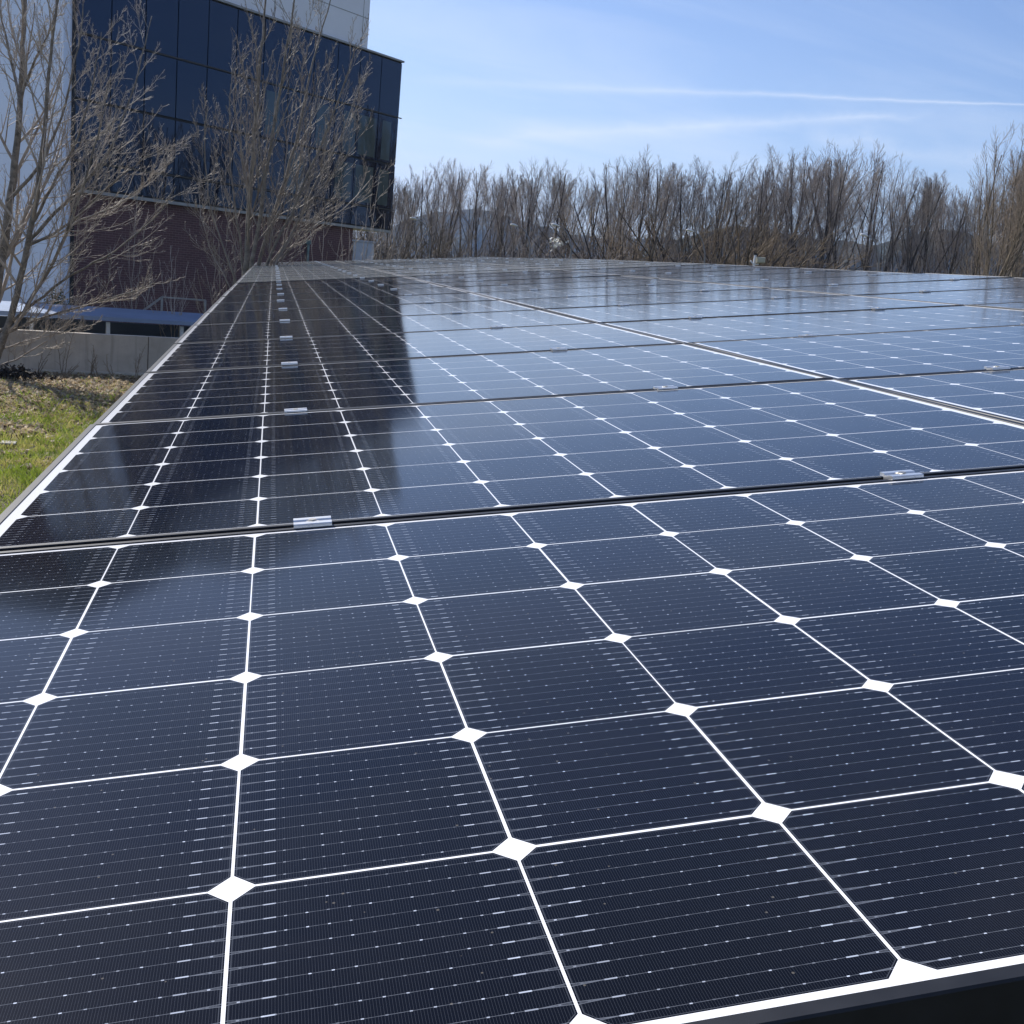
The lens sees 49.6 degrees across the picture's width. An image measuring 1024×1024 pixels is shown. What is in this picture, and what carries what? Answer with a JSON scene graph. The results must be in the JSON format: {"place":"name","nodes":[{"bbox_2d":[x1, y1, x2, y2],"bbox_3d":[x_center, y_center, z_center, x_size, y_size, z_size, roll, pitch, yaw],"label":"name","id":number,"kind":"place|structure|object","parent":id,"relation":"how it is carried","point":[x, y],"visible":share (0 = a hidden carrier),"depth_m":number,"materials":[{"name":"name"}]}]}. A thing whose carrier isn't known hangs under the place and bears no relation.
{"place":"outdoors","nodes":[
{"label":"outdoors","id":0,"kind":"place"},
{"bbox_2d":[0,373,141,513],"bbox_3d":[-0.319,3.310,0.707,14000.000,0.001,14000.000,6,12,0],"label":"ground","id":1,"kind":"structure","parent":0,"point":[11,483],"depth_m":17.48,"materials":[{"name":"plant"}]},
{"bbox_2d":[0,362,66,381],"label":"leaf heap","id":2,"kind":"object","parent":1,"relation":"on","point":[13,372],"visible":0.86,"depth_m":25.16,"materials":[{"name":"brown plant"}]},
{"bbox_2d":[0,371,142,470],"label":"leaf litter","id":3,"kind":"object","parent":1,"relation":"on","point":[113,379],"visible":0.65,"depth_m":23.16,"materials":[{"name":"brown plant"}]},
{"bbox_2d":[0,328,178,375],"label":"concrete wall","id":4,"kind":"structure","parent":1,"relation":"on","point":[123,352],"depth_m":27.33,"materials":[{"name":"concrete"}]},
{"bbox_2d":[0,301,202,337],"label":"canopy","id":5,"kind":"object","parent":1,"relation":"on","point":[137,316],"visible":0.2,"depth_m":29.79,"materials":[{"name":"blue paint"}]},
{"bbox_2d":[0,0,217,365],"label":"bare tree","id":6,"kind":"object","parent":1,"relation":"on","point":[7,249],"visible":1,"depth_m":24.40,"materials":[{"name":"brown plant"}]},
{"bbox_2d":[97,209,155,323],"bbox_3d":[-11.116,-6.585,31.804,1.363,4.322,1.626,-3,15,-36],"label":"leafless shrub","id":7,"kind":"object","parent":1,"relation":"on","point":[131,279],"visible":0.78,"depth_m":31.98,"materials":[{"name":"brown plant"}]},
{"bbox_2d":[132,245,195,336],"bbox_3d":[-9.566,-5.703,30.754,1.658,3.336,1.028,6,12,0],"label":"leafless shrub","id":8,"kind":"object","parent":1,"relation":"on","point":[161,325],"visible":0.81,"depth_m":30.69,"materials":[{"name":"brown plant"}]},
{"bbox_2d":[0,0,404,325],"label":"office building","id":9,"kind":"structure","parent":1,"relation":"on","point":[195,39],"depth_m":36.68,"materials":[{"name":"glass"}]},
{"bbox_2d":[191,229,238,315],"bbox_3d":[-6.194,-4.026,23.278,1.256,3.804,1.607,6,12,0],"label":"leafless shrub","id":10,"kind":"object","parent":1,"relation":"on","point":[212,302],"visible":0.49,"depth_m":23.42,"materials":[{"name":"brown plant"}]},
{"bbox_2d":[182,0,395,287],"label":"bare tree","id":11,"kind":"object","parent":1,"relation":"on","point":[248,179],"visible":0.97,"depth_m":19.79,"materials":[{"name":"brown plant"}]},
{"bbox_2d":[352,239,375,259],"bbox_3d":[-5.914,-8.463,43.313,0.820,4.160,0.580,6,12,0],"label":"utility cabinet","id":12,"kind":"object","parent":1,"relation":"on","point":[357,253],"visible":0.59,"depth_m":42.72,"materials":[{"name":"grey metal"}]},
{"bbox_2d":[370,179,419,257],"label":"bare tree","id":13,"kind":"object","parent":1,"relation":"on","point":[397,203],"visible":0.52,"depth_m":75.88,"materials":[{"name":"brown plant"}]},
{"bbox_2d":[391,175,426,257],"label":"bare tree","id":14,"kind":"object","parent":1,"relation":"on","point":[413,203],"visible":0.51,"depth_m":83.57,"materials":[{"name":"brown plant"}]},
{"bbox_2d":[352,193,472,259],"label":"leafless shrub","id":15,"kind":"object","parent":1,"relation":"on","point":[435,243],"visible":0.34,"depth_m":67.78,"materials":[{"name":"brown plant"}]},
{"bbox_2d":[397,157,464,257],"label":"bare tree","id":16,"kind":"object","parent":1,"relation":"on","point":[436,196],"visible":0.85,"depth_m":76.06,"materials":[{"name":"brown plant"}]},
{"bbox_2d":[415,158,474,257],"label":"bare tree","id":17,"kind":"object","parent":1,"relation":"on","point":[452,214],"visible":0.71,"depth_m":79.63,"materials":[{"name":"brown plant"}]},
{"bbox_2d":[439,161,506,256],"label":"bare tree","id":18,"kind":"object","parent":1,"relation":"on","point":[475,211],"visible":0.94,"depth_m":77.24,"materials":[{"name":"brown plant"}]},
{"bbox_2d":[488,170,526,257],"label":"bare tree","id":19,"kind":"object","parent":1,"relation":"on","point":[504,198],"visible":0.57,"depth_m":84.89,"materials":[{"name":"brown plant"}]},
{"bbox_2d":[475,166,541,256],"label":"bare tree","id":20,"kind":"object","parent":1,"relation":"on","point":[491,217],"visible":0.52,"depth_m":85.53,"materials":[{"name":"brown plant"}]},
{"bbox_2d":[475,164,558,257],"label":"bare tree","id":21,"kind":"object","parent":1,"relation":"on","point":[520,196],"visible":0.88,"depth_m":78.81,"materials":[{"name":"brown plant"}]},
{"bbox_2d":[495,156,560,257],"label":"bare tree","id":22,"kind":"object","parent":1,"relation":"on","point":[541,169],"visible":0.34,"depth_m":90.80,"materials":[{"name":"brown plant"}]},
{"bbox_2d":[525,164,575,257],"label":"bare tree","id":23,"kind":"object","parent":1,"relation":"on","point":[551,209],"visible":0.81,"depth_m":78.45,"materials":[{"name":"brown plant"}]},
{"bbox_2d":[519,160,592,257],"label":"bare tree","id":24,"kind":"object","parent":1,"relation":"on","point":[560,199],"visible":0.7,"depth_m":81.50,"materials":[{"name":"brown plant"}]},
{"bbox_2d":[521,163,596,258],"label":"bare tree","id":25,"kind":"object","parent":1,"relation":"on","point":[580,207],"visible":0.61,"depth_m":83.98,"materials":[{"name":"brown plant"}]},
{"bbox_2d":[539,158,600,256],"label":"bare tree","id":26,"kind":"object","parent":1,"relation":"on","point":[555,176],"visible":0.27,"depth_m":95.98,"materials":[{"name":"brown plant"}]},
{"bbox_2d":[501,175,695,261],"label":"leafless shrub","id":27,"kind":"object","parent":1,"relation":"on","point":[612,237],"visible":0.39,"depth_m":71.56,"materials":[{"name":"brown plant"}]},
{"bbox_2d":[577,167,642,256],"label":"bare tree","id":28,"kind":"object","parent":1,"relation":"on","point":[628,198],"visible":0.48,"depth_m":82.84,"materials":[{"name":"brown plant"}]},
{"bbox_2d":[573,176,647,258],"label":"bare tree","id":29,"kind":"object","parent":1,"relation":"on","point":[585,220],"visible":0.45,"depth_m":84.54,"materials":[{"name":"brown plant"}]},
{"bbox_2d":[589,153,645,256],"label":"bare tree","id":30,"kind":"object","parent":1,"relation":"on","point":[605,169],"visible":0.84,"depth_m":76.05,"materials":[{"name":"brown plant"}]},
{"bbox_2d":[609,158,667,256],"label":"bare tree","id":31,"kind":"object","parent":1,"relation":"on","point":[628,175],"visible":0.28,"depth_m":93.29,"materials":[{"name":"brown plant"}]},
{"bbox_2d":[530,210,752,264],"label":"leafless shrub","id":32,"kind":"object","parent":1,"relation":"on","point":[650,251],"visible":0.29,"depth_m":67.29,"materials":[{"name":"brown plant"}]},
{"bbox_2d":[601,144,694,261],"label":"bare tree","id":33,"kind":"object","parent":1,"relation":"on","point":[663,191],"visible":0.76,"depth_m":80.58,"materials":[{"name":"brown plant"}]},
{"bbox_2d":[609,155,692,260],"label":"bare tree","id":34,"kind":"object","parent":1,"relation":"on","point":[640,207],"visible":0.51,"depth_m":86.52,"materials":[{"name":"brown plant"}]},
{"bbox_2d":[640,162,712,261],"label":"bare tree","id":35,"kind":"object","parent":1,"relation":"on","point":[681,197],"visible":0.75,"depth_m":80.84,"materials":[{"name":"brown plant"}]},
{"bbox_2d":[651,163,708,260],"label":"bare tree","id":36,"kind":"object","parent":1,"relation":"on","point":[696,190],"visible":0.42,"depth_m":82.28,"materials":[{"name":"brown plant"}]},
{"bbox_2d":[588,184,806,263],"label":"leafless shrub","id":37,"kind":"object","parent":1,"relation":"on","point":[696,257],"visible":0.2,"depth_m":74.01,"materials":[{"name":"brown plant"}]},
{"bbox_2d":[675,155,763,262],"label":"bare tree","id":38,"kind":"object","parent":1,"relation":"on","point":[709,204],"visible":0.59,"depth_m":81.78,"materials":[{"name":"brown plant"}]},
{"bbox_2d":[597,189,867,268],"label":"leafless shrub","id":39,"kind":"object","parent":1,"relation":"on","point":[738,251],"visible":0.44,"depth_m":67.36,"materials":[{"name":"brown plant"}]},
{"bbox_2d":[688,155,790,263],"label":"bare tree","id":40,"kind":"object","parent":1,"relation":"on","point":[720,192],"visible":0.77,"depth_m":78.48,"materials":[{"name":"brown plant"}]},
{"bbox_2d":[724,167,779,265],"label":"bare tree","id":41,"kind":"object","parent":1,"relation":"on","point":[765,204],"visible":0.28,"depth_m":81.53,"materials":[{"name":"brown plant"}]},
{"bbox_2d":[638,207,885,269],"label":"leafless shrub","id":42,"kind":"object","parent":1,"relation":"on","point":[750,231],"visible":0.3,"depth_m":72.11,"materials":[{"name":"brown plant"}]},
{"bbox_2d":[744,159,805,263],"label":"bare tree","id":43,"kind":"object","parent":1,"relation":"on","point":[763,191],"visible":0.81,"depth_m":77.74,"materials":[{"name":"brown plant"}]},
{"bbox_2d":[682,207,872,269],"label":"leafless shrub","id":44,"kind":"object","parent":1,"relation":"on","point":[802,262],"visible":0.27,"depth_m":67.56,"materials":[{"name":"brown plant"}]},
{"bbox_2d":[700,216,858,268],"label":"leafless shrub","id":45,"kind":"object","parent":1,"relation":"on","point":[791,259],"visible":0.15,"depth_m":71.10,"materials":[{"name":"brown plant"}]},
{"bbox_2d":[770,154,824,262],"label":"bare tree","id":46,"kind":"object","parent":1,"relation":"on","point":[800,196],"visible":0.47,"depth_m":79.94,"materials":[{"name":"brown plant"}]},
{"bbox_2d":[742,144,854,264],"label":"bare tree","id":47,"kind":"object","parent":1,"relation":"on","point":[772,167],"visible":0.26,"depth_m":82.39,"materials":[{"name":"brown plant"}]},
{"bbox_2d":[775,139,832,264],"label":"bare tree","id":48,"kind":"object","parent":1,"relation":"on","point":[802,197],"visible":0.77,"depth_m":78.19,"materials":[{"name":"brown plant"}]},
{"bbox_2d":[764,139,869,268],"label":"bare tree","id":49,"kind":"object","parent":1,"relation":"on","point":[851,181],"visible":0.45,"depth_m":81.24,"materials":[{"name":"brown plant"}]},
{"bbox_2d":[792,146,898,268],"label":"bare tree","id":50,"kind":"object","parent":1,"relation":"on","point":[827,221],"visible":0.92,"depth_m":75.86,"materials":[{"name":"brown plant"}]},
{"bbox_2d":[807,144,884,269],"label":"bare tree","id":51,"kind":"object","parent":1,"relation":"on","point":[831,225],"visible":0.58,"depth_m":79.63,"materials":[{"name":"brown plant"}]},
{"bbox_2d":[826,140,897,270],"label":"bare tree","id":52,"kind":"object","parent":1,"relation":"on","point":[870,223],"visible":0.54,"depth_m":86.31,"materials":[{"name":"brown plant"}]},
{"bbox_2d":[821,159,914,270],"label":"bare tree","id":53,"kind":"object","parent":1,"relation":"on","point":[867,268],"visible":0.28,"depth_m":91.13,"materials":[{"name":"brown plant"}]},
{"bbox_2d":[862,160,939,271],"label":"bare tree","id":54,"kind":"object","parent":1,"relation":"on","point":[895,239],"visible":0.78,"depth_m":76.13,"materials":[{"name":"brown plant"}]},
{"bbox_2d":[860,153,948,272],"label":"bare tree","id":55,"kind":"object","parent":1,"relation":"on","point":[914,169],"visible":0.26,"depth_m":92.64,"materials":[{"name":"brown plant"}]},
{"bbox_2d":[861,169,955,272],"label":"bare tree","id":56,"kind":"object","parent":1,"relation":"on","point":[925,250],"visible":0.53,"depth_m":77.68,"materials":[{"name":"brown plant"}]},
{"bbox_2d":[883,166,974,273],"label":"bare tree","id":57,"kind":"object","parent":1,"relation":"on","point":[928,203],"visible":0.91,"depth_m":75.54,"materials":[{"name":"brown plant"}]},
{"bbox_2d":[903,175,1004,274],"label":"bare tree","id":58,"kind":"object","parent":1,"relation":"on","point":[942,223],"visible":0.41,"depth_m":80.58,"materials":[{"name":"brown plant"}]},
{"bbox_2d":[909,182,1014,275],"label":"bare tree","id":59,"kind":"object","parent":1,"relation":"on","point":[965,241],"visible":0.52,"depth_m":76.82,"materials":[{"name":"brown plant"}]},
{"bbox_2d":[922,188,1005,273],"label":"bare tree","id":60,"kind":"object","parent":1,"relation":"on","point":[954,235],"visible":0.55,"depth_m":79.47,"materials":[{"name":"brown plant"}]},
{"bbox_2d":[952,120,1023,276],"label":"poplar tree","id":61,"kind":"object","parent":1,"relation":"on","point":[1013,248],"visible":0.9,"depth_m":53.06,"materials":[{"name":"beige plant"}]},
{"bbox_2d":[988,150,1023,277],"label":"poplar tree","id":62,"kind":"object","parent":1,"relation":"on","point":[1013,271],"visible":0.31,"depth_m":55.61,"materials":[{"name":"beige plant"}]},
{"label":"carport frame","id":63,"kind":"object","parent":1,"relation":"on","visible":0},
{"bbox_2d":[293,516,331,528],"bbox_3d":[-0.256,0.027,1.428,0.048,0.037,0.035,-5,14,-11],"label":"panel clamp","id":64,"kind":"object","parent":63,"relation":"attached to","point":[319,521],"visible":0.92,"depth_m":1.41,"materials":[{"name":"metal"}]},
{"bbox_2d":[239,272,391,279],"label":"solar panel","id":65,"kind":"object","parent":63,"relation":"attached to","point":[317,275],"visible":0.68,"depth_m":12.67,"materials":[{"name":"black glass"}]},
{"bbox_2d":[236,274,403,282],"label":"solar panel","id":66,"kind":"object","parent":63,"relation":"attached to","point":[313,278],"visible":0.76,"depth_m":11.62,"materials":[{"name":"black glass"}]},
{"bbox_2d":[232,277,412,286],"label":"solar panel","id":67,"kind":"object","parent":63,"relation":"attached to","point":[319,281],"visible":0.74,"depth_m":10.72,"materials":[{"name":"black glass"}]},
{"bbox_2d":[228,279,428,290],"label":"solar panel","id":68,"kind":"object","parent":63,"relation":"attached to","point":[364,283],"visible":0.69,"depth_m":9.74,"materials":[{"name":"black glass"}]},
{"bbox_2d":[222,283,444,296],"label":"solar panel","id":69,"kind":"object","parent":63,"relation":"attached to","point":[316,289],"visible":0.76,"depth_m":8.76,"materials":[{"name":"black glass"}]},
{"bbox_2d":[216,287,470,302],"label":"solar panel","id":70,"kind":"object","parent":63,"relation":"attached to","point":[341,294],"visible":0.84,"depth_m":7.78,"materials":[{"name":"black glass"}]},
{"bbox_2d":[207,293,499,311],"bbox_3d":[-0.991,-1.274,6.829,1.679,0.042,0.995,-5,14,-11],"label":"solar panel","id":71,"kind":"object","parent":63,"relation":"attached to","point":[331,302],"visible":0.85,"depth_m":6.80,"materials":[{"name":"black glass"}]},
{"bbox_2d":[193,300,538,324],"bbox_3d":[-0.784,-1.041,5.861,1.679,0.044,0.995,-5,14,-11],"label":"solar panel","id":72,"kind":"object","parent":63,"relation":"attached to","point":[205,318],"visible":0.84,"depth_m":5.82,"materials":[{"name":"black glass"}]},
{"bbox_2d":[174,309,593,343],"bbox_3d":[-0.577,-0.808,4.895,1.679,0.043,0.995,-5,14,-11],"label":"solar panel","id":73,"kind":"object","parent":63,"relation":"attached to","point":[302,328],"visible":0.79,"depth_m":4.84,"materials":[{"name":"black glass"}]},
{"bbox_2d":[145,323,680,372],"bbox_3d":[-0.366,-0.576,3.926,1.679,0.043,0.995,-5,14,-11],"label":"solar panel","id":74,"kind":"object","parent":63,"relation":"attached to","point":[270,352],"visible":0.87,"depth_m":3.84,"materials":[{"name":"blue glass"}]},
{"bbox_2d":[94,343,831,423],"bbox_3d":[-0.158,-0.345,2.961,1.679,0.044,0.995,-5,14,-11],"label":"solar panel","id":75,"kind":"object","parent":63,"relation":"attached to","point":[149,396],"visible":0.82,"depth_m":2.85,"materials":[{"name":"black glass"}]},
{"bbox_2d":[386,266,539,273],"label":"solar panel","id":76,"kind":"object","parent":63,"relation":"attached to","point":[454,270],"visible":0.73,"depth_m":12.94,"materials":[{"name":"blue glass"}]},
{"bbox_2d":[397,268,555,276],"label":"solar panel","id":77,"kind":"object","parent":63,"relation":"attached to","point":[467,272],"visible":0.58,"depth_m":11.98,"materials":[{"name":"blue glass"}]},
{"bbox_2d":[405,270,584,278],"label":"solar panel","id":78,"kind":"object","parent":63,"relation":"attached to","point":[487,274],"visible":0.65,"depth_m":11.02,"materials":[{"name":"blue glass"}]},
{"bbox_2d":[0,468,1023,1023],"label":"solar panel","id":79,"kind":"object","parent":63,"relation":"attached to","point":[752,756],"visible":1,"depth_m":0.76,"materials":[{"name":"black glass"}]},
{"bbox_2d":[0,378,1023,550],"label":"solar panel","id":80,"kind":"object","parent":63,"relation":"attached to","point":[121,481],"visible":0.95,"depth_m":1.83,"materials":[{"name":"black glass"}]},
{"bbox_2d":[417,272,619,282],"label":"solar panel","id":81,"kind":"object","parent":63,"relation":"attached to","point":[535,276],"visible":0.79,"depth_m":10.02,"materials":[{"name":"blue glass"}]},
{"bbox_2d":[433,275,656,286],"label":"solar panel","id":82,"kind":"object","parent":63,"relation":"attached to","point":[522,281],"visible":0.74,"depth_m":9.08,"materials":[{"name":"blue glass"}]},
{"bbox_2d":[451,278,705,292],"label":"solar panel","id":83,"kind":"object","parent":63,"relation":"attached to","point":[563,285],"visible":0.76,"depth_m":8.11,"materials":[{"name":"blue glass"}]},
{"bbox_2d":[473,283,762,299],"bbox_3d":[0.657,-1.407,7.150,1.679,0.043,0.995,-5,14,-11],"label":"solar panel","id":84,"kind":"object","parent":63,"relation":"attached to","point":[595,291],"visible":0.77,"depth_m":7.13,"materials":[{"name":"blue glass"}]},
{"bbox_2d":[542,263,704,269],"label":"solar panel","id":85,"kind":"object","parent":63,"relation":"attached to","point":[617,266],"visible":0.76,"depth_m":12.29,"materials":[{"name":"blue glass"}]},
{"bbox_2d":[568,264,748,271],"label":"solar panel","id":86,"kind":"object","parent":63,"relation":"attached to","point":[656,268],"visible":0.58,"depth_m":11.35,"materials":[{"name":"blue glass"}]},
{"bbox_2d":[502,288,842,309],"bbox_3d":[0.867,-1.175,6.182,1.679,0.042,0.995,-5,14,-11],"label":"solar panel","id":87,"kind":"object","parent":63,"relation":"attached to","point":[636,299],"visible":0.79,"depth_m":6.14,"materials":[{"name":"blue glass"}]},
{"bbox_2d":[593,266,795,274],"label":"solar panel","id":88,"kind":"object","parent":63,"relation":"attached to","point":[689,270],"visible":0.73,"depth_m":10.36,"materials":[{"name":"blue glass"}]},
{"bbox_2d":[623,268,854,277],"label":"solar panel","id":89,"kind":"object","parent":63,"relation":"attached to","point":[734,272],"visible":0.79,"depth_m":9.40,"materials":[{"name":"blue glass"}]},
{"bbox_2d":[542,295,960,322],"bbox_3d":[1.073,-0.943,5.216,1.679,0.044,0.995,-5,14,-11],"label":"solar panel","id":90,"kind":"object","parent":63,"relation":"attached to","point":[641,312],"visible":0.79,"depth_m":5.15,"materials":[{"name":"blue glass"}]},
{"bbox_2d":[661,270,913,282],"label":"solar panel","id":91,"kind":"object","parent":63,"relation":"attached to","point":[726,278],"visible":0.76,"depth_m":8.45,"materials":[{"name":"blue glass"}]},
{"bbox_2d":[602,305,1023,342],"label":"solar panel","id":92,"kind":"object","parent":63,"relation":"attached to","point":[792,325],"visible":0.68,"depth_m":4.21,"materials":[{"name":"blue glass"}]},
{"bbox_2d":[687,325,1023,378],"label":"solar panel","id":93,"kind":"object","parent":63,"relation":"attached to","point":[877,354],"visible":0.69,"depth_m":3.20,"materials":[{"name":"blue glass"}]},
{"bbox_2d":[709,273,1010,287],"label":"solar panel","id":94,"kind":"object","parent":63,"relation":"attached to","point":[846,280],"visible":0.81,"depth_m":7.43,"materials":[{"name":"blue glass"}]},
{"bbox_2d":[773,277,1023,294],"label":"solar panel","id":95,"kind":"object","parent":63,"relation":"attached to","point":[917,286],"visible":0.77,"depth_m":6.49,"materials":[{"name":"blue glass"}]},
{"bbox_2d":[880,470,923,479],"bbox_3d":[0.556,-0.040,1.587,0.048,0.037,0.035,-5,14,-11],"label":"panel clamp","id":96,"kind":"object","parent":63,"relation":"attached to","point":[901,474],"visible":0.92,"depth_m":1.57,"materials":[{"name":"metal"}]},
{"bbox_2d":[841,368,1023,423],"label":"solar panel","id":97,"kind":"object","parent":63,"relation":"attached to","point":[997,393],"visible":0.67,"depth_m":2.43,"materials":[{"name":"blue glass"}]},
{"bbox_2d":[858,287,1023,304],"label":"solar panel","id":98,"kind":"object","parent":63,"relation":"attached to","point":[986,296],"visible":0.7,"depth_m":5.53,"materials":[{"name":"blue glass"}]},
{"bbox_2d":[351,209,675,259],"bbox_3d":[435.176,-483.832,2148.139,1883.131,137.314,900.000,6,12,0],"label":"hills","id":99,"kind":"structure","parent":0,"point":[484,227],"depth_m":1966.90,"materials":[{"name":"brown plant"}]},
{"bbox_2d":[355,0,1023,244],"label":"sky","id":100,"kind":"structure","parent":0,"point":[591,83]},
{"bbox_2d":[629,225,1023,276],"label":"hills","id":101,"kind":"structure","parent":0,"point":[896,270],"depth_m":960.60,"materials":[{"name":"brown plant"}]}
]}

